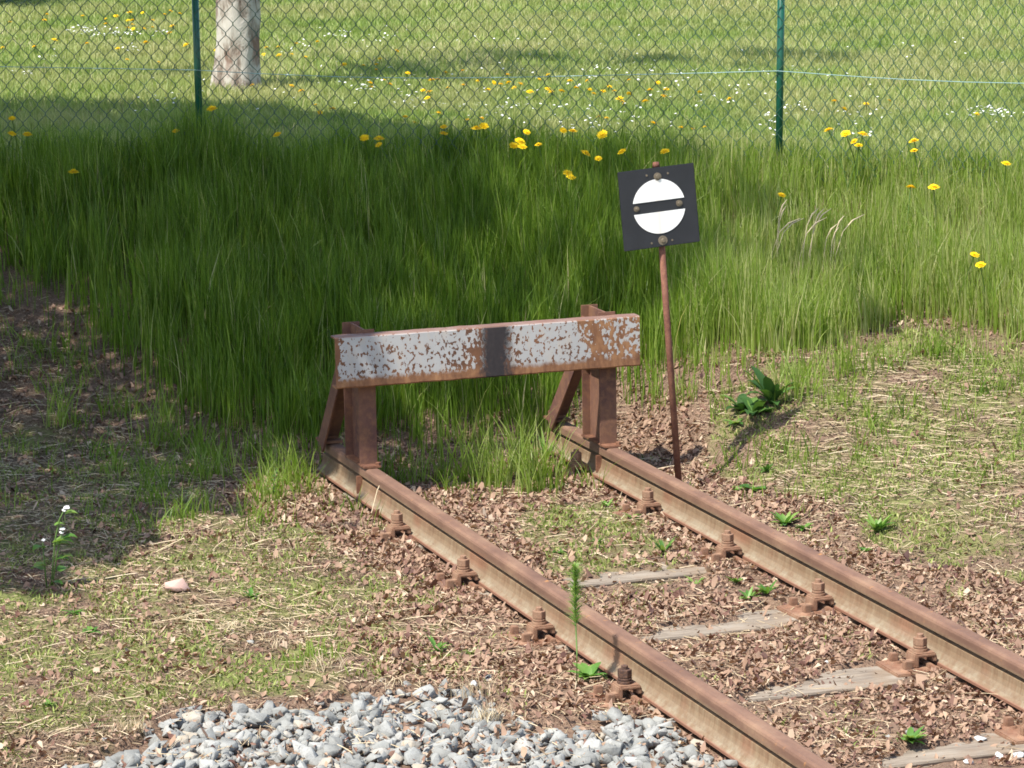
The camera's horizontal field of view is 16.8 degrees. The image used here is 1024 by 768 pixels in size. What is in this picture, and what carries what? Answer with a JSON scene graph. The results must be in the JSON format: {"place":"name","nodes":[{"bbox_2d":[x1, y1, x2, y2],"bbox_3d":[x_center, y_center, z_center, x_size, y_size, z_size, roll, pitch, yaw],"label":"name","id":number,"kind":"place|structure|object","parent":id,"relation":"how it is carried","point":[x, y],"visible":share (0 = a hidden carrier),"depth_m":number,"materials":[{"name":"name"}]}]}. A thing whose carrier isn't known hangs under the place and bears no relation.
{"place":"outdoors","nodes":[
{"label":"outdoors","id":0,"kind":"place"},
{"bbox_2d":[61,674,738,767],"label":"gravel","id":1,"kind":"structure","parent":0,"point":[612,747],"depth_m":10.94,"materials":[{"name":"gravel"}]},
{"bbox_2d":[0,0,1023,767],"bbox_3d":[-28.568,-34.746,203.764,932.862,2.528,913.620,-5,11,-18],"label":"ground","id":2,"kind":"structure","parent":0,"point":[44,298],"depth_m":13.63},
{"bbox_2d":[8,116,16,163],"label":"dandelion","id":3,"kind":"object","parent":2,"relation":"on","point":[12,118],"visible":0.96,"depth_m":18.12,"materials":[{"name":"yellow plant"}]},
{"bbox_2d":[30,506,77,587],"bbox_3d":[-1.721,0.615,13.073,0.186,0.318,0.087,-3,10,-9],"label":"white flowered weed","id":4,"kind":"object","parent":2,"relation":"on","point":[61,539],"visible":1,"depth_m":13.08,"materials":[{"name":"green plant"}]},
{"bbox_2d":[33,365,89,428],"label":"grass tuft","id":5,"kind":"object","parent":2,"relation":"on","point":[59,417],"visible":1,"depth_m":15.93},
{"bbox_2d":[61,609,84,615],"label":"weed","id":6,"kind":"object","parent":2,"relation":"on","point":[76,611],"visible":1,"depth_m":12.67,"materials":[{"name":"green plant"}]},
{"bbox_2d":[69,169,78,210],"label":"dandelion","id":7,"kind":"object","parent":2,"relation":"on","point":[73,171],"visible":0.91,"depth_m":17.53,"materials":[{"name":"yellow plant"}]},
{"bbox_2d":[80,626,100,633],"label":"weed","id":8,"kind":"object","parent":2,"relation":"on","point":[88,629],"visible":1,"depth_m":12.39,"materials":[{"name":"green plant"}]},
{"bbox_2d":[102,419,112,454],"bbox_3d":[-1.800,0.244,15.448,0.059,0.173,0.058,-5,11,-18],"label":"leafy sprout","id":9,"kind":"object","parent":2,"relation":"on","point":[106,443],"visible":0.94,"depth_m":15.45,"materials":[{"name":"green plant"}]},
{"bbox_2d":[97,710,150,733],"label":"dry grass tuft","id":10,"kind":"object","parent":2,"relation":"on","point":[123,727],"visible":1,"depth_m":11.10,"materials":[{"name":"plant"}]},
{"bbox_2d":[116,384,185,442],"bbox_3d":[-1.625,0.123,15.687,0.360,0.281,0.265,0,10,8],"label":"grass tuft","id":11,"kind":"object","parent":2,"relation":"on","point":[157,423],"visible":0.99,"depth_m":15.71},
{"bbox_2d":[164,578,189,591],"bbox_3d":[-1.248,0.750,12.930,0.083,0.041,0.054,-7,12,-31],"label":"pink stone","id":12,"kind":"object","parent":2,"relation":"on","point":[176,585],"visible":1,"depth_m":12.92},
{"bbox_2d":[207,106,218,136],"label":"dandelion","id":13,"kind":"object","parent":2,"relation":"on","point":[211,108],"visible":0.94,"depth_m":17.89,"materials":[{"name":"yellow plant"}]},
{"bbox_2d":[201,431,247,478],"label":"grass tuft","id":14,"kind":"object","parent":2,"relation":"on","point":[225,465],"visible":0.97,"depth_m":15.04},
{"bbox_2d":[202,615,250,632],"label":"dry grass tuft","id":15,"kind":"object","parent":2,"relation":"on","point":[228,625],"visible":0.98,"depth_m":12.38,"materials":[{"name":"plant"}]},
{"bbox_2d":[210,0,260,90],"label":"lawn tree","id":16,"kind":"object","parent":2,"relation":"on","point":[240,23],"visible":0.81,"depth_m":22.79,"materials":[{"name":"white plant"}]},
{"bbox_2d":[241,587,259,599],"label":"weed","id":17,"kind":"object","parent":2,"relation":"on","point":[251,591],"visible":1,"depth_m":12.86,"materials":[{"name":"green plant"}]},
{"bbox_2d":[236,451,295,506],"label":"grass tuft","id":18,"kind":"object","parent":2,"relation":"on","point":[266,489],"visible":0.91,"depth_m":14.45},
{"bbox_2d":[254,627,299,648],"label":"dry grass tuft","id":19,"kind":"object","parent":2,"relation":"on","point":[273,643],"visible":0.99,"depth_m":12.10,"materials":[{"name":"plant"}]},
{"bbox_2d":[244,424,315,484],"bbox_3d":[-0.977,0.304,14.809,0.318,0.259,0.224,-9,13,-39],"label":"grass tuft","id":20,"kind":"object","parent":2,"relation":"on","point":[287,462],"visible":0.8,"depth_m":14.84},
{"bbox_2d":[270,639,335,669],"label":"grass tuft","id":21,"kind":"object","parent":2,"relation":"on","point":[294,660],"visible":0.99,"depth_m":11.87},
{"bbox_2d":[297,633,344,659],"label":"grass tuft","id":22,"kind":"object","parent":2,"relation":"on","point":[324,648],"visible":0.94,"depth_m":11.97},
{"bbox_2d":[298,648,346,672],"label":"dry grass tuft","id":23,"kind":"object","parent":2,"relation":"on","point":[324,665],"visible":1,"depth_m":11.82,"materials":[{"name":"plant"}]},
{"bbox_2d":[360,135,368,158],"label":"dandelion","id":24,"kind":"object","parent":2,"relation":"on","point":[364,137],"visible":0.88,"depth_m":17.72,"materials":[{"name":"yellow plant"}]},
{"bbox_2d":[374,136,383,170],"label":"dandelion","id":25,"kind":"object","parent":2,"relation":"on","point":[378,137],"visible":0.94,"depth_m":17.70,"materials":[{"name":"yellow plant"}]},
{"bbox_2d":[380,441,439,484],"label":"grass tuft","id":26,"kind":"object","parent":2,"relation":"on","point":[419,471],"visible":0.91,"depth_m":14.79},
{"bbox_2d":[426,634,449,651],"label":"weed","id":27,"kind":"object","parent":2,"relation":"on","point":[433,643],"visible":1,"depth_m":12.04,"materials":[{"name":"green plant"}]},
{"bbox_2d":[439,125,451,173],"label":"dandelion","id":28,"kind":"object","parent":2,"relation":"on","point":[443,126],"visible":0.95,"depth_m":17.69,"materials":[{"name":"yellow plant"}]},
{"bbox_2d":[438,406,496,482],"bbox_3d":[-0.199,0.258,14.818,0.282,0.323,0.398,-1,10,-1],"label":"grass tuft","id":29,"kind":"object","parent":2,"relation":"on","point":[469,471],"visible":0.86,"depth_m":14.84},
{"bbox_2d":[341,479,606,506],"bbox_3d":[-0.119,0.500,14.793,1.563,0.136,0.279,-4,11,-18],"label":"sleeper","id":30,"kind":"object","parent":2,"relation":"on","point":[362,504],"visible":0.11,"depth_m":14.66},
{"bbox_2d":[547,449,596,479],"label":"rail fastening","id":31,"kind":"object","parent":30,"relation":"on","point":[577,455],"visible":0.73,"depth_m":14.92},
{"bbox_2d":[450,671,509,699],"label":"dry grass tuft","id":32,"kind":"object","parent":2,"relation":"on","point":[471,691],"visible":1,"depth_m":11.42,"materials":[{"name":"plant"}]},
{"bbox_2d":[478,122,488,158],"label":"dandelion","id":33,"kind":"object","parent":2,"relation":"on","point":[483,125],"visible":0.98,"depth_m":17.62,"materials":[{"name":"yellow plant"}]},
{"bbox_2d":[467,700,524,721],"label":"dry grass tuft","id":34,"kind":"object","parent":2,"relation":"on","point":[481,715],"visible":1,"depth_m":11.17,"materials":[{"name":"plant"}]},
{"bbox_2d":[459,421,554,490],"bbox_3d":[-0.016,0.295,14.669,0.462,0.298,0.267,-5,11,-18],"label":"grass tuft","id":35,"kind":"object","parent":2,"relation":"on","point":[504,475],"visible":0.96,"depth_m":14.65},
{"bbox_2d":[0,78,1023,481],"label":"tall grass","id":36,"kind":"structure","parent":2,"relation":"on","point":[238,252],"depth_m":16.75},
{"bbox_2d":[0,320,1023,761],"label":"moss","id":37,"kind":"object","parent":2,"relation":"on","point":[584,520],"visible":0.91,"depth_m":13.60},
{"bbox_2d":[0,202,1023,767],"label":"dry crumbs","id":38,"kind":"object","parent":2,"relation":"on","point":[258,544],"visible":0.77,"depth_m":13.42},
{"bbox_2d":[0,221,1023,767],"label":"straw","id":39,"kind":"object","parent":2,"relation":"on","point":[318,611],"visible":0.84,"depth_m":13.50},
{"bbox_2d":[0,0,1023,185],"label":"wire fence","id":40,"kind":"object","parent":2,"relation":"on","point":[780,71],"visible":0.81,"depth_m":17.71,"materials":[{"name":"green metal"}]},
{"bbox_2d":[0,276,1023,533],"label":"sparse grass","id":41,"kind":"structure","parent":2,"relation":"on","point":[158,492],"depth_m":14.96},
{"bbox_2d":[0,264,1023,767],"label":"dead leaves","id":42,"kind":"object","parent":2,"relation":"on","point":[736,646],"depth_m":12.65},
{"bbox_2d":[502,138,525,188],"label":"dandelion","id":43,"kind":"object","parent":2,"relation":"on","point":[521,141],"visible":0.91,"depth_m":17.48,"materials":[{"name":"yellow plant"}]},
{"bbox_2d":[472,408,556,477],"bbox_3d":[0.037,0.238,14.898,0.383,0.327,0.325,-5,11,-18],"label":"grass tuft","id":44,"kind":"object","parent":2,"relation":"on","point":[513,441],"visible":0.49,"depth_m":14.92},
{"bbox_2d":[12,10,1023,151],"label":"daisies","id":45,"kind":"object","parent":2,"relation":"on","point":[567,83],"visible":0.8,"depth_m":22.08,"materials":[{"name":"white plant"}]},
{"bbox_2d":[517,144,526,171],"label":"dandelion","id":46,"kind":"object","parent":2,"relation":"on","point":[522,146],"visible":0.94,"depth_m":17.41,"materials":[{"name":"yellow plant"}]},
{"bbox_2d":[497,413,579,496],"bbox_3d":[0.123,0.285,14.557,0.394,0.353,0.342,-2,10,-5],"label":"grass tuft","id":47,"kind":"object","parent":2,"relation":"on","point":[539,478],"visible":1,"depth_m":14.56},
{"bbox_2d":[531,427,559,452],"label":"weed","id":48,"kind":"object","parent":2,"relation":"on","point":[542,440],"visible":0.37,"depth_m":15.30,"materials":[{"name":"green plant"}]},
{"bbox_2d":[416,519,678,549],"bbox_3d":[0.157,0.641,13.994,1.563,0.136,0.279,-5,11,-19],"label":"sleeper","id":49,"kind":"object","parent":2,"relation":"on","point":[421,546],"visible":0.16,"depth_m":13.72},
{"bbox_2d":[362,510,418,543],"bbox_3d":[-0.413,0.560,13.819,0.337,0.126,0.195,-5,11,-19],"label":"rail fastening","id":50,"kind":"object","parent":49,"relation":"on","point":[397,524],"visible":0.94,"depth_m":13.78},
{"bbox_2d":[612,487,669,519],"bbox_3d":[0.597,0.480,14.155,0.338,0.126,0.195,-4,11,-18],"label":"rail fastening","id":51,"kind":"object","parent":49,"relation":"on","point":[645,502],"visible":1,"depth_m":14.12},
{"bbox_2d":[555,127,566,159],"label":"dandelion","id":52,"kind":"object","parent":2,"relation":"on","point":[563,130],"visible":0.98,"depth_m":17.54,"materials":[{"name":"yellow plant"}]},
{"bbox_2d":[316,443,835,767],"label":"rail","id":53,"kind":"object","parent":2,"relation":"on","point":[728,727],"visible":0.96,"depth_m":11.94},
{"bbox_2d":[315,304,639,493],"bbox_3d":[-0.209,0.027,14.913,1.340,0.697,0.756,-5,11,-18],"label":"buffer stop","id":54,"kind":"object","parent":53,"relation":"on","point":[593,346],"visible":1,"depth_m":14.58,"materials":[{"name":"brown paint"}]},
{"bbox_2d":[563,561,588,685],"bbox_3d":[0.211,0.795,11.540,0.098,0.427,0.097,-5,11,-18],"label":"feathery sprout","id":55,"kind":"object","parent":2,"relation":"on","point":[575,593],"visible":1,"depth_m":11.52,"materials":[{"name":"green plant"}]},
{"bbox_2d":[562,150,590,192],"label":"dandelion","id":56,"kind":"object","parent":2,"relation":"on","point":[585,152],"visible":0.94,"depth_m":17.31,"materials":[{"name":"yellow plant"}]},
{"bbox_2d":[568,662,606,679],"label":"weed","id":57,"kind":"object","parent":2,"relation":"on","point":[587,671],"visible":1,"depth_m":11.68,"materials":[{"name":"green plant"}]},
{"bbox_2d":[597,130,608,145],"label":"dandelion","id":58,"kind":"object","parent":2,"relation":"on","point":[601,134],"visible":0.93,"depth_m":17.49,"materials":[{"name":"yellow plant"}]},
{"bbox_2d":[478,562,762,597],"bbox_3d":[0.433,0.781,13.195,1.563,0.136,0.279,-5,11,-19],"label":"sleeper","id":59,"kind":"object","parent":2,"relation":"on","point":[638,576],"visible":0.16,"depth_m":13.12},
{"bbox_2d":[432,555,487,592],"bbox_3d":[-0.138,0.700,13.021,0.337,0.126,0.195,-4,11,-17],"label":"rail fastening","id":60,"kind":"object","parent":59,"relation":"on","point":[464,569],"visible":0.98,"depth_m":12.98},
{"bbox_2d":[692,530,750,566],"bbox_3d":[0.872,0.621,13.356,0.338,0.126,0.195,-4,11,-17],"label":"rail fastening","id":61,"kind":"object","parent":59,"relation":"on","point":[725,546],"visible":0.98,"depth_m":13.32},
{"bbox_2d":[617,162,699,480],"bbox_3d":[0.615,-0.219,14.505,0.354,1.422,0.056,-5,11,-18],"label":"signal sign","id":62,"kind":"object","parent":2,"relation":"on","point":[658,205],"visible":0.98,"depth_m":14.41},
{"bbox_2d":[650,535,675,552],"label":"weed","id":63,"kind":"object","parent":2,"relation":"on","point":[661,547],"visible":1,"depth_m":13.44,"materials":[{"name":"green plant"}]},
{"bbox_2d":[662,370,729,406],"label":"grass tuft","id":64,"kind":"object","parent":2,"relation":"on","point":[683,399],"visible":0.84,"depth_m":15.52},
{"bbox_2d":[555,610,857,651],"bbox_3d":[0.709,0.922,12.396,1.563,0.136,0.279,-4,11,-17],"label":"sleeper","id":65,"kind":"object","parent":2,"relation":"on","point":[751,621],"visible":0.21,"depth_m":12.34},
{"bbox_2d":[498,606,564,647],"bbox_3d":[0.139,0.841,12.220,0.338,0.126,0.195,-5,11,-20],"label":"rail fastening","id":66,"kind":"object","parent":65,"relation":"on","point":[539,624],"visible":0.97,"depth_m":12.18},
{"bbox_2d":[777,578,844,619],"bbox_3d":[1.149,0.761,12.555,0.338,0.126,0.195,-5,11,-20],"label":"rail fastening","id":67,"kind":"object","parent":65,"relation":"on","point":[813,604],"visible":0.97,"depth_m":12.52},
{"bbox_2d":[722,417,743,424],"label":"broad leaved plant","id":68,"kind":"object","parent":2,"relation":"on","point":[734,422],"visible":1,"depth_m":15.11,"materials":[{"name":"green plant"}]},
{"bbox_2d":[721,393,746,410],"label":"broad leaved plant","id":69,"kind":"object","parent":2,"relation":"on","point":[739,405],"visible":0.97,"depth_m":15.19,"materials":[{"name":"green plant"}]},
{"bbox_2d":[726,576,744,582],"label":"weed","id":70,"kind":"object","parent":2,"relation":"on","point":[734,580],"visible":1,"depth_m":12.91,"materials":[{"name":"green plant"}]},
{"bbox_2d":[738,586,760,598],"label":"weed","id":71,"kind":"object","parent":2,"relation":"on","point":[748,593],"visible":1,"depth_m":12.70,"materials":[{"name":"green plant"}]},
{"bbox_2d":[738,484,765,490],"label":"broad leaved plant","id":72,"kind":"object","parent":2,"relation":"on","point":[754,488],"visible":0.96,"depth_m":14.46,"materials":[{"name":"green plant"}]},
{"bbox_2d":[739,396,778,415],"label":"broad leaved plant","id":73,"kind":"object","parent":2,"relation":"on","point":[754,405],"visible":1,"depth_m":15.12,"materials":[{"name":"green plant"}]},
{"bbox_2d":[760,464,773,471],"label":"weed","id":74,"kind":"object","parent":2,"relation":"on","point":[766,468],"visible":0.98,"depth_m":14.63,"materials":[{"name":"green plant"}]},
{"bbox_2d":[755,580,779,593],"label":"weed","id":75,"kind":"object","parent":2,"relation":"on","point":[767,589],"visible":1,"depth_m":12.76,"materials":[{"name":"green plant"}]},
{"bbox_2d":[742,365,795,405],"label":"broad leaved plant","id":76,"kind":"object","parent":2,"relation":"on","point":[768,388],"visible":1,"depth_m":15.12,"materials":[{"name":"green plant"}]},
{"bbox_2d":[768,192,784,238],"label":"dandelion","id":77,"kind":"object","parent":2,"relation":"on","point":[781,194],"visible":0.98,"depth_m":16.84,"materials":[{"name":"yellow plant"}]},
{"bbox_2d":[769,511,798,525],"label":"weed","id":78,"kind":"object","parent":2,"relation":"on","point":[783,519],"visible":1,"depth_m":13.89,"materials":[{"name":"green plant"}]},
{"bbox_2d":[547,422,1023,711],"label":"rail","id":79,"kind":"object","parent":2,"relation":"on","point":[980,662],"visible":0.93,"depth_m":12.75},
{"bbox_2d":[772,200,803,273],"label":"seeding grass","id":80,"kind":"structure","parent":2,"relation":"on","point":[791,222],"depth_m":16.64,"materials":[{"name":"plant"}]},
{"bbox_2d":[769,343,830,401],"bbox_3d":[1.253,-0.067,15.140,0.296,0.263,0.308,-1,10,2],"label":"grass tuft","id":81,"kind":"object","parent":2,"relation":"on","point":[796,383],"visible":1,"depth_m":15.14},
{"bbox_2d":[645,666,963,712],"bbox_3d":[0.985,1.062,11.597,1.563,0.136,0.279,-4,11,-18],"label":"sleeper","id":82,"kind":"object","parent":2,"relation":"on","point":[867,677],"visible":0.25,"depth_m":11.56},
{"bbox_2d":[582,664,652,709],"bbox_3d":[0.414,0.982,11.423,0.338,0.126,0.195,-4,11,-18],"label":"rail fastening","id":83,"kind":"object","parent":82,"relation":"on","point":[623,682],"visible":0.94,"depth_m":11.38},
{"bbox_2d":[876,633,949,677],"bbox_3d":[1.424,0.901,11.759,0.338,0.126,0.195,-4,11,-17],"label":"rail fastening","id":84,"kind":"object","parent":82,"relation":"on","point":[893,664],"visible":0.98,"depth_m":11.72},
{"bbox_2d":[795,523,813,530],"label":"weed","id":85,"kind":"object","parent":2,"relation":"on","point":[801,527],"visible":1,"depth_m":13.78,"materials":[{"name":"green plant"}]},
{"bbox_2d":[798,208,829,285],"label":"seeding grass","id":86,"kind":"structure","parent":2,"relation":"on","point":[815,223],"depth_m":16.47,"materials":[{"name":"plant"}]},
{"bbox_2d":[813,379,857,409],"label":"grass tuft","id":87,"kind":"object","parent":2,"relation":"on","point":[839,400],"visible":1,"depth_m":15.04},
{"bbox_2d":[825,128,847,186],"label":"dandelion","id":88,"kind":"object","parent":2,"relation":"on","point":[827,129],"visible":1,"depth_m":17.29,"materials":[{"name":"yellow plant"}]},
{"bbox_2d":[822,214,864,271],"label":"seeding grass","id":89,"kind":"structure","parent":2,"relation":"on","point":[837,227],"depth_m":16.48,"materials":[{"name":"plant"}]},
{"bbox_2d":[810,337,877,377],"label":"grass tuft","id":90,"kind":"object","parent":2,"relation":"on","point":[849,365],"visible":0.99,"depth_m":15.39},
{"bbox_2d":[673,733,1023,767],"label":"sleeper","id":91,"kind":"object","parent":2,"relation":"on","point":[951,752],"visible":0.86,"depth_m":10.75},
{"bbox_2d":[993,715,1023,744],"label":"rail fastening","id":92,"kind":"object","parent":91,"relation":"on","point":[1010,730],"visible":1,"depth_m":10.94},
{"bbox_2d":[840,130,857,181],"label":"dandelion","id":93,"kind":"object","parent":2,"relation":"on","point":[845,133],"visible":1,"depth_m":17.27,"materials":[{"name":"yellow plant"}]},
{"bbox_2d":[847,131,868,189],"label":"dandelion","id":94,"kind":"object","parent":2,"relation":"on","point":[863,133],"visible":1,"depth_m":17.27,"materials":[{"name":"yellow plant"}]},
{"bbox_2d":[853,143,862,194],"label":"dandelion","id":95,"kind":"object","parent":2,"relation":"on","point":[858,144],"visible":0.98,"depth_m":17.25,"materials":[{"name":"yellow plant"}]},
{"bbox_2d":[851,138,880,183],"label":"dandelion","id":96,"kind":"object","parent":2,"relation":"on","point":[854,140],"visible":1,"depth_m":17.29,"materials":[{"name":"yellow plant"}]},
{"bbox_2d":[864,512,894,531],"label":"weed","id":97,"kind":"object","parent":2,"relation":"on","point":[877,525],"visible":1,"depth_m":13.54,"materials":[{"name":"green plant"}]},
{"bbox_2d":[905,185,914,231],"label":"dandelion","id":98,"kind":"object","parent":2,"relation":"on","point":[908,186],"visible":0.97,"depth_m":16.83,"materials":[{"name":"yellow plant"}]},
{"bbox_2d":[896,725,926,743],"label":"weed","id":99,"kind":"object","parent":2,"relation":"on","point":[911,736],"visible":1,"depth_m":10.82,"materials":[{"name":"green plant"}]},
{"bbox_2d":[910,149,921,191],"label":"dandelion","id":100,"kind":"object","parent":2,"relation":"on","point":[914,150],"visible":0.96,"depth_m":17.13,"materials":[{"name":"yellow plant"}]},
{"bbox_2d":[909,138,927,195],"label":"dandelion","id":101,"kind":"object","parent":2,"relation":"on","point":[913,140],"visible":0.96,"depth_m":17.20,"materials":[{"name":"yellow plant"}]},
{"bbox_2d":[891,329,947,357],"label":"grass tuft","id":102,"kind":"object","parent":2,"relation":"on","point":[925,347],"visible":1,"depth_m":15.63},
{"bbox_2d":[928,184,937,219],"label":"dandelion","id":103,"kind":"object","parent":2,"relation":"on","point":[933,186],"visible":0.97,"depth_m":16.81,"materials":[{"name":"yellow plant"}]},
{"bbox_2d":[929,694,940,700],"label":"dead leaf","id":104,"kind":"object","parent":2,"relation":"on","point":[937,697],"visible":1,"depth_m":11.28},
{"bbox_2d":[954,252,979,302],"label":"dandelion","id":105,"kind":"object","parent":2,"relation":"on","point":[974,254],"visible":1,"depth_m":15.98,"materials":[{"name":"yellow plant"}]},
{"bbox_2d":[975,262,985,301],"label":"dandelion","id":106,"kind":"object","parent":2,"relation":"on","point":[980,264],"visible":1,"depth_m":15.83,"materials":[{"name":"yellow plant"}]},
{"bbox_2d":[974,735,986,740],"bbox_3d":[1.466,1.110,10.899,0.036,0.015,0.057,-6,12,-27],"label":"stone","id":107,"kind":"object","parent":2,"relation":"on","point":[978,738],"visible":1,"depth_m":10.88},
{"bbox_2d":[997,161,1009,215],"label":"dandelion","id":108,"kind":"object","parent":2,"relation":"on","point":[1005,163],"visible":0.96,"depth_m":16.96,"materials":[{"name":"yellow plant"}]},
{"bbox_2d":[1013,752,1023,758],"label":"stone","id":109,"kind":"object","parent":2,"relation":"on","point":[1020,754],"visible":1,"depth_m":10.65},
{"bbox_2d":[0,0,1023,189],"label":"lawn grass","id":110,"kind":"structure","parent":0,"point":[599,24],"depth_m":23.84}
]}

